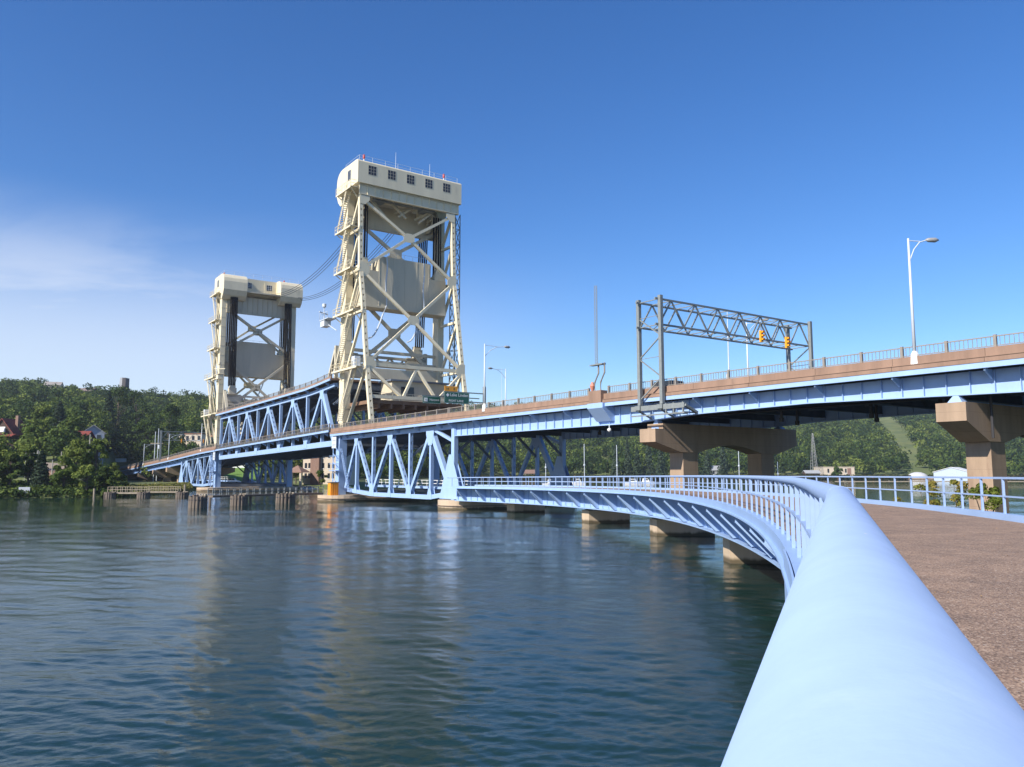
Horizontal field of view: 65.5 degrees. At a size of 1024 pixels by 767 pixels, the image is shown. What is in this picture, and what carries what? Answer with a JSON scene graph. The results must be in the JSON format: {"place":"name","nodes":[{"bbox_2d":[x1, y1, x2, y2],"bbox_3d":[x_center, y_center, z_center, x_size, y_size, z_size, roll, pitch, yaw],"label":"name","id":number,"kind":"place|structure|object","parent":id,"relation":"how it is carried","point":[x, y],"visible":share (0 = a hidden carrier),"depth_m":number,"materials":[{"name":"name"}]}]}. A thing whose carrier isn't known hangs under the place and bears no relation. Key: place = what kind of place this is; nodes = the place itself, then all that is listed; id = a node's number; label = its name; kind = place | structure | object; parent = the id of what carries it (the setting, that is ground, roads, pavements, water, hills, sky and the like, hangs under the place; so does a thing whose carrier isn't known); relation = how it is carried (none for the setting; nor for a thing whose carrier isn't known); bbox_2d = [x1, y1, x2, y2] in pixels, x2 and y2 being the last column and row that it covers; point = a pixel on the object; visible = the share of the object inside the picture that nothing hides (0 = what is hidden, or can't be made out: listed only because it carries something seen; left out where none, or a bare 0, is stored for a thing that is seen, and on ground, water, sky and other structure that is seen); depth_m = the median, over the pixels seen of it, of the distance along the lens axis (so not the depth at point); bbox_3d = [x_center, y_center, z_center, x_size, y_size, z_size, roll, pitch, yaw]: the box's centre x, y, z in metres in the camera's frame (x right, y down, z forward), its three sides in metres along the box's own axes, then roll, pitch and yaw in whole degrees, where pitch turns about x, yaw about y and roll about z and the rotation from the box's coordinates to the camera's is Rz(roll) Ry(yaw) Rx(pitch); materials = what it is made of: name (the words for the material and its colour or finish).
{"place":"outdoors","nodes":[
{"label":"outdoors","id":0,"kind":"place"},
{"bbox_2d":[224,468,260,481],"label":"grass bank","id":1,"kind":"structure","parent":0,"point":[237,474],"depth_m":273.38,"materials":[{"name":"green plant"}]},
{"bbox_2d":[437,499,545,509],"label":"river pier","id":2,"kind":"structure","parent":0,"point":[446,504],"depth_m":101.14,"materials":[{"name":"beige concrete"}]},
{"bbox_2d":[447,485,1023,709],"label":"walkway","id":3,"kind":"structure","parent":2,"relation":"on","point":[992,573],"depth_m":15.79,"materials":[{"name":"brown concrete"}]},
{"bbox_2d":[447,475,1023,766],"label":"walkway railing","id":4,"kind":"object","parent":3,"relation":"on","point":[872,657],"visible":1,"depth_m":0.28,"materials":[{"name":"blue metal"}]},
{"bbox_2d":[481,476,1023,513],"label":"walkway railing","id":5,"kind":"object","parent":3,"relation":"on","point":[981,494],"visible":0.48,"depth_m":27.91,"materials":[{"name":"blue metal"}]},
{"bbox_2d":[0,480,1023,766],"bbox_3d":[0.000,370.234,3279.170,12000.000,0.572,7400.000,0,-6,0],"label":"water","id":6,"kind":"structure","parent":0,"point":[162,630],"depth_m":23.35,"materials":[{"name":"blue liquid"}]},
{"bbox_2d":[137,491,149,497],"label":"pile cluster","id":7,"kind":"object","parent":6,"relation":"in","point":[144,494],"visible":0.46,"depth_m":148.75,"materials":[{"name":"wood"}]},
{"bbox_2d":[175,491,188,497],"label":"pile cluster","id":8,"kind":"object","parent":6,"relation":"in","point":[183,494],"visible":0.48,"depth_m":150.69,"materials":[{"name":"wood"}]},
{"bbox_2d":[188,494,207,507],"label":"pile cluster","id":9,"kind":"object","parent":6,"relation":"in","point":[197,501],"visible":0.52,"depth_m":105.54,"materials":[{"name":"wood"}]},
{"bbox_2d":[230,493,247,505],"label":"pile cluster","id":10,"kind":"object","parent":6,"relation":"in","point":[240,499],"visible":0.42,"depth_m":112.45,"materials":[{"name":"wood"}]},
{"bbox_2d":[275,492,294,502],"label":"pile cluster","id":11,"kind":"object","parent":6,"relation":"in","point":[287,497],"visible":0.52,"depth_m":119.26,"materials":[{"name":"wood"}]},
{"bbox_2d":[640,420,796,492],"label":"concrete pier","id":12,"kind":"structure","parent":6,"relation":"in","point":[683,445],"depth_m":76.39,"materials":[{"name":"beige concrete"}]},
{"bbox_2d":[835,481,1023,483],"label":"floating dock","id":13,"kind":"object","parent":6,"relation":"on","point":[908,481],"visible":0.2,"depth_m":326.56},
{"bbox_2d":[935,394,1023,513],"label":"concrete pier","id":14,"kind":"structure","parent":6,"relation":"in","point":[984,432],"depth_m":52.31,"materials":[{"name":"beige concrete"}]},
{"bbox_2d":[0,404,1023,497],"bbox_3d":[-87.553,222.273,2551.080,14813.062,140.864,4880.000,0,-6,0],"label":"hillside","id":15,"kind":"structure","parent":0,"point":[896,429],"depth_m":566.46,"materials":[{"name":"green plant"}]},
{"bbox_2d":[0,441,9,479],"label":"willow tree","id":16,"kind":"object","parent":15,"relation":"on","point":[3,449],"visible":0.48,"depth_m":157.03,"materials":[{"name":"green plant"}]},
{"bbox_2d":[0,451,23,484],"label":"alder tree","id":17,"kind":"object","parent":15,"relation":"on","point":[15,462],"visible":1,"depth_m":154.69,"materials":[{"name":"green plant"}]},
{"bbox_2d":[0,416,25,451],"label":"gabled house","id":18,"kind":"structure","parent":15,"relation":"on","point":[11,427],"depth_m":241.71,"materials":[{"name":"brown wood"}]},
{"bbox_2d":[18,446,37,481],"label":"ash tree","id":19,"kind":"object","parent":15,"relation":"on","point":[29,459],"visible":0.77,"depth_m":161.66,"materials":[{"name":"green plant"}]},
{"bbox_2d":[13,424,42,445],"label":"maple tree","id":20,"kind":"object","parent":15,"relation":"on","point":[30,429],"visible":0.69,"depth_m":234.84,"materials":[{"name":"green plant"}]},
{"bbox_2d":[25,451,52,485],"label":"spruce tree","id":21,"kind":"object","parent":15,"relation":"on","point":[39,476],"visible":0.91,"depth_m":156.35,"materials":[{"name":"green plant"}]},
{"bbox_2d":[29,405,56,435],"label":"maple tree","id":22,"kind":"object","parent":15,"relation":"on","point":[42,412],"visible":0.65,"depth_m":249.44,"materials":[{"name":"green plant"}]},
{"bbox_2d":[38,428,66,460],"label":"linden tree","id":23,"kind":"object","parent":15,"relation":"on","point":[50,434],"visible":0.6,"depth_m":223.78,"materials":[{"name":"green plant"}]},
{"bbox_2d":[44,382,63,388],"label":"ridge house","id":24,"kind":"structure","parent":15,"relation":"on","point":[53,383],"depth_m":561.41,"materials":[{"name":"beige paint"}]},
{"bbox_2d":[49,401,65,427],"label":"blue spruce","id":25,"kind":"object","parent":15,"relation":"on","point":[58,414],"visible":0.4,"depth_m":261.76,"materials":[{"name":"green plant"}]},
{"bbox_2d":[49,455,78,486],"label":"birch tree","id":26,"kind":"object","parent":15,"relation":"on","point":[59,476],"visible":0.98,"depth_m":153.53,"materials":[{"name":"green plant"}]},
{"bbox_2d":[0,480,129,497],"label":"shore undergrowth","id":27,"kind":"object","parent":15,"relation":"on","point":[69,489],"visible":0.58,"depth_m":150.95,"materials":[{"name":"green plant"}]},
{"bbox_2d":[58,439,86,479],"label":"poplar tree","id":28,"kind":"object","parent":15,"relation":"on","point":[78,453],"visible":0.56,"depth_m":158.54,"materials":[{"name":"green plant"}]},
{"bbox_2d":[59,416,89,442],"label":"oak tree","id":29,"kind":"object","parent":15,"relation":"on","point":[72,423],"visible":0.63,"depth_m":237.09,"materials":[{"name":"green plant"}]},
{"bbox_2d":[71,464,94,489],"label":"willow bush","id":30,"kind":"object","parent":15,"relation":"on","point":[85,472],"visible":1,"depth_m":151.21,"materials":[{"name":"green plant"}]},
{"bbox_2d":[81,439,108,486],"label":"aspen tree","id":31,"kind":"object","parent":15,"relation":"on","point":[98,446],"visible":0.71,"depth_m":161.01,"materials":[{"name":"green plant"}]},
{"bbox_2d":[84,425,105,463],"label":"grey house","id":32,"kind":"structure","parent":15,"relation":"on","point":[98,433],"depth_m":259.66,"materials":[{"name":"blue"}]},
{"bbox_2d":[93,466,114,486],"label":"hawthorn tree","id":33,"kind":"object","parent":15,"relation":"on","point":[104,476],"visible":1,"depth_m":156.23,"materials":[{"name":"green plant"}]},
{"bbox_2d":[102,391,120,437],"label":"hemlock tree","id":34,"kind":"object","parent":15,"relation":"on","point":[109,404],"visible":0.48,"depth_m":338.40,"materials":[{"name":"green plant"}]},
{"bbox_2d":[108,462,119,479],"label":"sapling","id":35,"kind":"object","parent":15,"relation":"on","point":[113,466],"visible":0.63,"depth_m":194.51,"materials":[{"name":"green plant"}]},
{"bbox_2d":[99,384,134,452],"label":"pine tree","id":36,"kind":"object","parent":15,"relation":"on","point":[123,399],"visible":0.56,"depth_m":352.37,"materials":[{"name":"green plant"}]},
{"bbox_2d":[113,470,127,481],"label":"shore bush","id":37,"kind":"object","parent":15,"relation":"on","point":[119,476],"visible":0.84,"depth_m":171.45,"materials":[{"name":"green plant"}]},
{"bbox_2d":[119,377,129,387],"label":"mine shafthouse","id":38,"kind":"object","parent":15,"relation":"on","point":[124,382],"visible":0.36,"depth_m":601.79,"materials":[{"name":"metal"}]},
{"bbox_2d":[107,487,149,493],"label":"fender walk","id":39,"kind":"structure","parent":15,"relation":"on","point":[125,489],"depth_m":150.08,"materials":[{"name":"wood"}]},
{"bbox_2d":[117,390,157,456],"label":"pine tree","id":40,"kind":"object","parent":15,"relation":"on","point":[137,396],"visible":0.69,"depth_m":344.94,"materials":[{"name":"green plant"}]},
{"bbox_2d":[125,418,166,451],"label":"chestnut tree","id":41,"kind":"object","parent":15,"relation":"on","point":[144,427],"visible":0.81,"depth_m":319.80,"materials":[{"name":"green plant"}]},
{"bbox_2d":[137,473,162,480],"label":"concrete pier","id":42,"kind":"structure","parent":15,"relation":"on","point":[146,478],"depth_m":275.49,"materials":[{"name":"beige concrete"}]},
{"bbox_2d":[116,482,192,496],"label":"shore grass","id":43,"kind":"structure","parent":15,"relation":"on","point":[189,485],"depth_m":180.28,"materials":[{"name":"green plant"}]},
{"bbox_2d":[150,429,162,481],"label":"utility pole","id":44,"kind":"object","parent":15,"relation":"on","point":[157,450],"visible":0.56,"depth_m":261.15,"materials":[{"name":"metal"}]},
{"bbox_2d":[148,486,180,495],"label":"fender walk","id":45,"kind":"structure","parent":15,"relation":"on","point":[163,491],"depth_m":156.06,"materials":[{"name":"wood"}]},
{"bbox_2d":[148,403,186,445],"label":"oak tree","id":46,"kind":"object","parent":15,"relation":"on","point":[168,409],"visible":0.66,"depth_m":316.97,"materials":[{"name":"green plant"}]},
{"bbox_2d":[152,470,208,481],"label":"concrete pier","id":47,"kind":"structure","parent":15,"relation":"on","point":[162,473],"depth_m":255.34,"materials":[{"name":"beige concrete"}]},
{"bbox_2d":[0,398,364,479],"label":"woods","id":48,"kind":"object","parent":15,"relation":"on","point":[86,419],"visible":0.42,"depth_m":286.04,"materials":[{"name":"green plant"}]},
{"bbox_2d":[179,433,211,447],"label":"building","id":49,"kind":"structure","parent":15,"relation":"on","point":[194,436],"depth_m":313.56,"materials":[{"name":"beige paint"}]},
{"bbox_2d":[166,467,234,482],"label":"concrete pier","id":50,"kind":"structure","parent":15,"relation":"on","point":[176,470],"depth_m":240.00,"materials":[{"name":"beige concrete"}]},
{"bbox_2d":[119,452,244,474],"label":"approach span","id":51,"kind":"object","parent":50,"relation":"on","point":[170,461],"visible":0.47,"depth_m":252.88,"materials":[{"name":"blue paint"}]},
{"bbox_2d":[159,430,227,460],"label":"signal gantry","id":52,"kind":"object","parent":51,"relation":"on","point":[160,445],"visible":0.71,"depth_m":248.17,"materials":[{"name":"metal"}]},
{"bbox_2d":[0,377,486,476],"bbox_3d":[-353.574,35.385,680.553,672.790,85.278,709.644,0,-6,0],"label":"woods","id":53,"kind":"object","parent":15,"relation":"on","point":[191,405],"visible":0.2,"depth_m":432.61,"materials":[{"name":"green plant"}]},
{"bbox_2d":[207,486,323,504],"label":"fender walk","id":54,"kind":"structure","parent":15,"relation":"on","point":[259,494],"depth_m":122.79,"materials":[{"name":"wood"}]},
{"bbox_2d":[316,470,328,485],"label":"hotel shrub","id":55,"kind":"object","parent":15,"relation":"on","point":[319,472],"visible":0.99,"depth_m":229.34,"materials":[{"name":"green plant"}]},
{"bbox_2d":[292,455,354,486],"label":"hotel","id":56,"kind":"structure","parent":15,"relation":"on","point":[310,468],"depth_m":240.81,"materials":[{"name":"beige paint"}]},
{"bbox_2d":[609,445,620,479],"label":"conifer tree","id":57,"kind":"object","parent":15,"relation":"on","point":[615,470],"visible":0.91,"depth_m":501.11,"materials":[{"name":"green plant"}]},
{"bbox_2d":[621,440,633,475],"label":"conifer tree","id":58,"kind":"object","parent":15,"relation":"on","point":[627,464],"visible":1,"depth_m":504.80,"materials":[{"name":"green plant"}]},
{"bbox_2d":[632,447,643,475],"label":"spruce tree","id":59,"kind":"object","parent":15,"relation":"on","point":[637,467],"visible":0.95,"depth_m":501.62,"materials":[{"name":"green plant"}]},
{"bbox_2d":[642,445,655,475],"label":"conifer tree","id":60,"kind":"object","parent":15,"relation":"on","point":[649,464],"visible":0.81,"depth_m":504.62,"materials":[{"name":"green plant"}]},
{"bbox_2d":[654,450,667,479],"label":"tamarack tree","id":61,"kind":"object","parent":15,"relation":"on","point":[660,471],"visible":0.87,"depth_m":502.37,"materials":[{"name":"green plant"}]},
{"bbox_2d":[700,451,712,474],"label":"spruce tree","id":62,"kind":"object","parent":15,"relation":"on","point":[707,467],"visible":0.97,"depth_m":524.01,"materials":[{"name":"green plant"}]},
{"bbox_2d":[402,400,1023,475],"bbox_3d":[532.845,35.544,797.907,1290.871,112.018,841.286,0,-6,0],"label":"woods","id":63,"kind":"object","parent":15,"relation":"on","point":[867,438],"visible":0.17,"depth_m":616.05,"materials":[{"name":"green plant"}]},
{"bbox_2d":[716,447,729,474],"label":"spruce tree","id":64,"kind":"object","parent":15,"relation":"on","point":[722,467],"visible":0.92,"depth_m":516.45,"materials":[{"name":"green plant"}]},
{"bbox_2d":[461,474,1023,480],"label":"shore bushes","id":65,"kind":"object","parent":15,"relation":"on","point":[663,478],"visible":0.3,"depth_m":502.12,"materials":[{"name":"green plant"}]},
{"bbox_2d":[802,470,820,478],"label":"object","id":66,"kind":"structure","parent":15,"relation":"on","point":[812,472],"depth_m":510.01,"materials":[{"name":"white metal"}]},
{"bbox_2d":[810,433,817,469],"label":"lattice mast","id":67,"kind":"object","parent":15,"relation":"on","point":[812,443],"visible":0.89,"depth_m":518.11,"materials":[{"name":"metal"}]},
{"bbox_2d":[814,467,854,475],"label":"beige building","id":68,"kind":"structure","parent":15,"relation":"on","point":[830,470],"depth_m":520.17,"materials":[{"name":"beige paint"}]},
{"bbox_2d":[831,467,842,479],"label":"shore tree","id":69,"kind":"object","parent":15,"relation":"on","point":[837,471],"visible":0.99,"depth_m":507.16,"materials":[{"name":"green plant"}]},
{"bbox_2d":[907,472,932,479],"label":"storage dome","id":70,"kind":"structure","parent":15,"relation":"on","point":[917,474],"depth_m":506.78,"materials":[{"name":"white fabric"}]},
{"bbox_2d":[933,467,966,479],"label":"boat shed","id":71,"kind":"object","parent":15,"relation":"on","point":[954,472],"visible":0.64,"depth_m":505.34,"materials":[{"name":"white paint"}]},
{"bbox_2d":[0,0,1023,407],"label":"sky","id":72,"kind":"structure","parent":0,"point":[781,159],"materials":[{"name":"blue"}]},
{"bbox_2d":[507,503,544,512],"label":"walkway pier","id":73,"kind":"structure","parent":0,"point":[528,508],"depth_m":92.94,"materials":[{"name":"beige concrete"}]},
{"bbox_2d":[582,509,629,522],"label":"walkway pier","id":74,"kind":"structure","parent":0,"point":[594,516],"depth_m":74.68,"materials":[{"name":"beige concrete"}]},
{"bbox_2d":[650,518,714,535],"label":"walkway pier","id":75,"kind":"structure","parent":0,"point":[660,527],"depth_m":59.41,"materials":[{"name":"beige concrete"}]},
{"bbox_2d":[723,537,771,563],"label":"walkway pier","id":76,"kind":"structure","parent":0,"point":[734,552],"depth_m":41.25,"materials":[{"name":"beige concrete"}]},
{"bbox_2d":[949,479,968,507],"bbox_3d":[16.557,4.820,29.479,0.954,2.565,0.945,4,-8,-32],"label":"shrub","id":77,"kind":"object","parent":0,"point":[954,497],"visible":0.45,"depth_m":29.55,"materials":[{"name":"green plant"}]},
{"bbox_2d":[967,483,1002,511],"bbox_3d":[15.896,4.499,26.625,1.156,2.372,0.966,-2,-7,14],"label":"shrub","id":78,"kind":"object","parent":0,"point":[994,502],"visible":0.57,"depth_m":26.61,"materials":[{"name":"green plant"}]},
{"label":"rock bank","id":79,"kind":"structure","parent":0,"visible":0},
{"bbox_2d":[913,480,941,505],"bbox_3d":[16.152,4.983,30.659,1.065,2.500,0.962,0,-6,0],"label":"shrub","id":80,"kind":"object","parent":79,"relation":"on","point":[932,484],"visible":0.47,"depth_m":30.87,"materials":[{"name":"green plant"}]},
{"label":"concrete pier","id":81,"kind":"object","parent":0,"visible":0},
{"bbox_2d":[447,332,1023,439],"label":"approach span","id":82,"kind":"object","parent":81,"relation":"on","point":[901,385],"visible":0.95,"depth_m":65.68,"materials":[{"name":"blue paint"}]},
{"bbox_2d":[482,344,509,411],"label":"street lamp","id":83,"kind":"object","parent":82,"relation":"on","point":[484,406],"visible":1,"depth_m":96.74,"materials":[{"name":"metal"}]},
{"bbox_2d":[590,285,605,390],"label":"radio mast","id":84,"kind":"object","parent":82,"relation":"on","point":[592,386],"visible":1,"depth_m":79.68,"materials":[{"name":"metal"}]},
{"bbox_2d":[631,295,813,419],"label":"signal gantry","id":85,"kind":"object","parent":82,"relation":"on","point":[662,405],"visible":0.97,"depth_m":75.28,"materials":[{"name":"metal"}]},
{"bbox_2d":[746,318,768,374],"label":"street lamp","id":86,"kind":"object","parent":82,"relation":"on","point":[747,346],"visible":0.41,"depth_m":88.72,"materials":[{"name":"metal"}]},
{"bbox_2d":[907,238,938,364],"bbox_3d":[27.831,-5.574,53.663,2.400,8.770,0.600,0,-6,0],"label":"street lamp","id":87,"kind":"object","parent":82,"relation":"on","point":[914,354],"visible":0.99,"depth_m":53.59,"materials":[{"name":"silver metal"}]},
{"label":"lake bed","id":88,"kind":"structure","parent":0,"visible":0},
{"bbox_2d":[196,486,297,491],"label":"river pier","id":89,"kind":"structure","parent":88,"relation":"on","point":[201,489],"depth_m":196.06,"materials":[{"name":"beige concrete"}]},
{"bbox_2d":[178,443,292,487],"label":"truss span","id":90,"kind":"object","parent":89,"relation":"on","point":[199,458],"visible":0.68,"depth_m":210.95,"materials":[{"name":"blue paint"}]},
{"bbox_2d":[201,270,302,447],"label":"lift tower","id":91,"kind":"structure","parent":90,"relation":"on","point":[256,297],"depth_m":204.04,"materials":[{"name":"beige metal"}]},
{"bbox_2d":[224,313,285,398],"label":"counterweight","id":92,"kind":"object","parent":91,"relation":"hanging from","point":[258,361],"visible":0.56,"depth_m":205.84,"materials":[{"name":"beige paint"}]},
{"bbox_2d":[228,297,291,389],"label":"hoist ropes","id":93,"kind":"object","parent":91,"relation":"hanging from","point":[233,339],"visible":0.95,"depth_m":200.11,"materials":[{"name":"metal"}]},
{"bbox_2d":[214,343,426,459],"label":"lift span","id":94,"kind":"object","parent":90,"relation":"on","point":[303,405],"visible":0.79,"depth_m":161.51,"materials":[{"name":"blue paint"}]},
{"bbox_2d":[317,494,424,501],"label":"river pier","id":95,"kind":"structure","parent":88,"relation":"on","point":[339,498],"depth_m":129.22,"materials":[{"name":"beige concrete"}]},
{"bbox_2d":[327,482,339,494],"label":"navigation marker","id":96,"kind":"object","parent":95,"relation":"on","point":[333,488],"visible":0.97,"depth_m":128.79,"materials":[{"name":"orange metal"}]},
{"bbox_2d":[329,407,572,499],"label":"truss span","id":97,"kind":"object","parent":95,"relation":"on","point":[432,433],"visible":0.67,"depth_m":118.24,"materials":[{"name":"blue paint"}]},
{"bbox_2d":[319,154,469,427],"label":"lift tower","id":98,"kind":"structure","parent":97,"relation":"on","point":[392,198],"depth_m":136.91,"materials":[{"name":"beige metal"}]},
{"bbox_2d":[352,227,427,347],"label":"hoist ropes","id":99,"kind":"object","parent":98,"relation":"hanging from","point":[419,333],"visible":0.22,"depth_m":147.34,"materials":[{"name":"metal"}]},
{"bbox_2d":[353,204,445,342],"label":"counterweight","id":100,"kind":"object","parent":98,"relation":"hanging from","point":[411,288],"visible":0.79,"depth_m":138.21,"materials":[{"name":"beige paint"}]},
{"bbox_2d":[421,387,485,402],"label":"sign support","id":101,"kind":"object","parent":97,"relation":"on","point":[469,393],"visible":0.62,"depth_m":131.66,"materials":[{"name":"metal"}]},
{"bbox_2d":[423,396,440,403],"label":"road sign","id":102,"kind":"object","parent":101,"relation":"attached to","point":[432,399],"visible":1,"depth_m":128.36,"materials":[{"name":"green metal"}]},
{"bbox_2d":[444,386,457,391],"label":"road sign","id":103,"kind":"object","parent":101,"relation":"attached to","point":[451,388],"visible":1,"depth_m":128.85,"materials":[{"name":"metal"}]},
{"bbox_2d":[444,391,468,403],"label":"road sign","id":104,"kind":"object","parent":101,"relation":"attached to","point":[456,397],"visible":1,"depth_m":129.25,"materials":[{"name":"green metal"}]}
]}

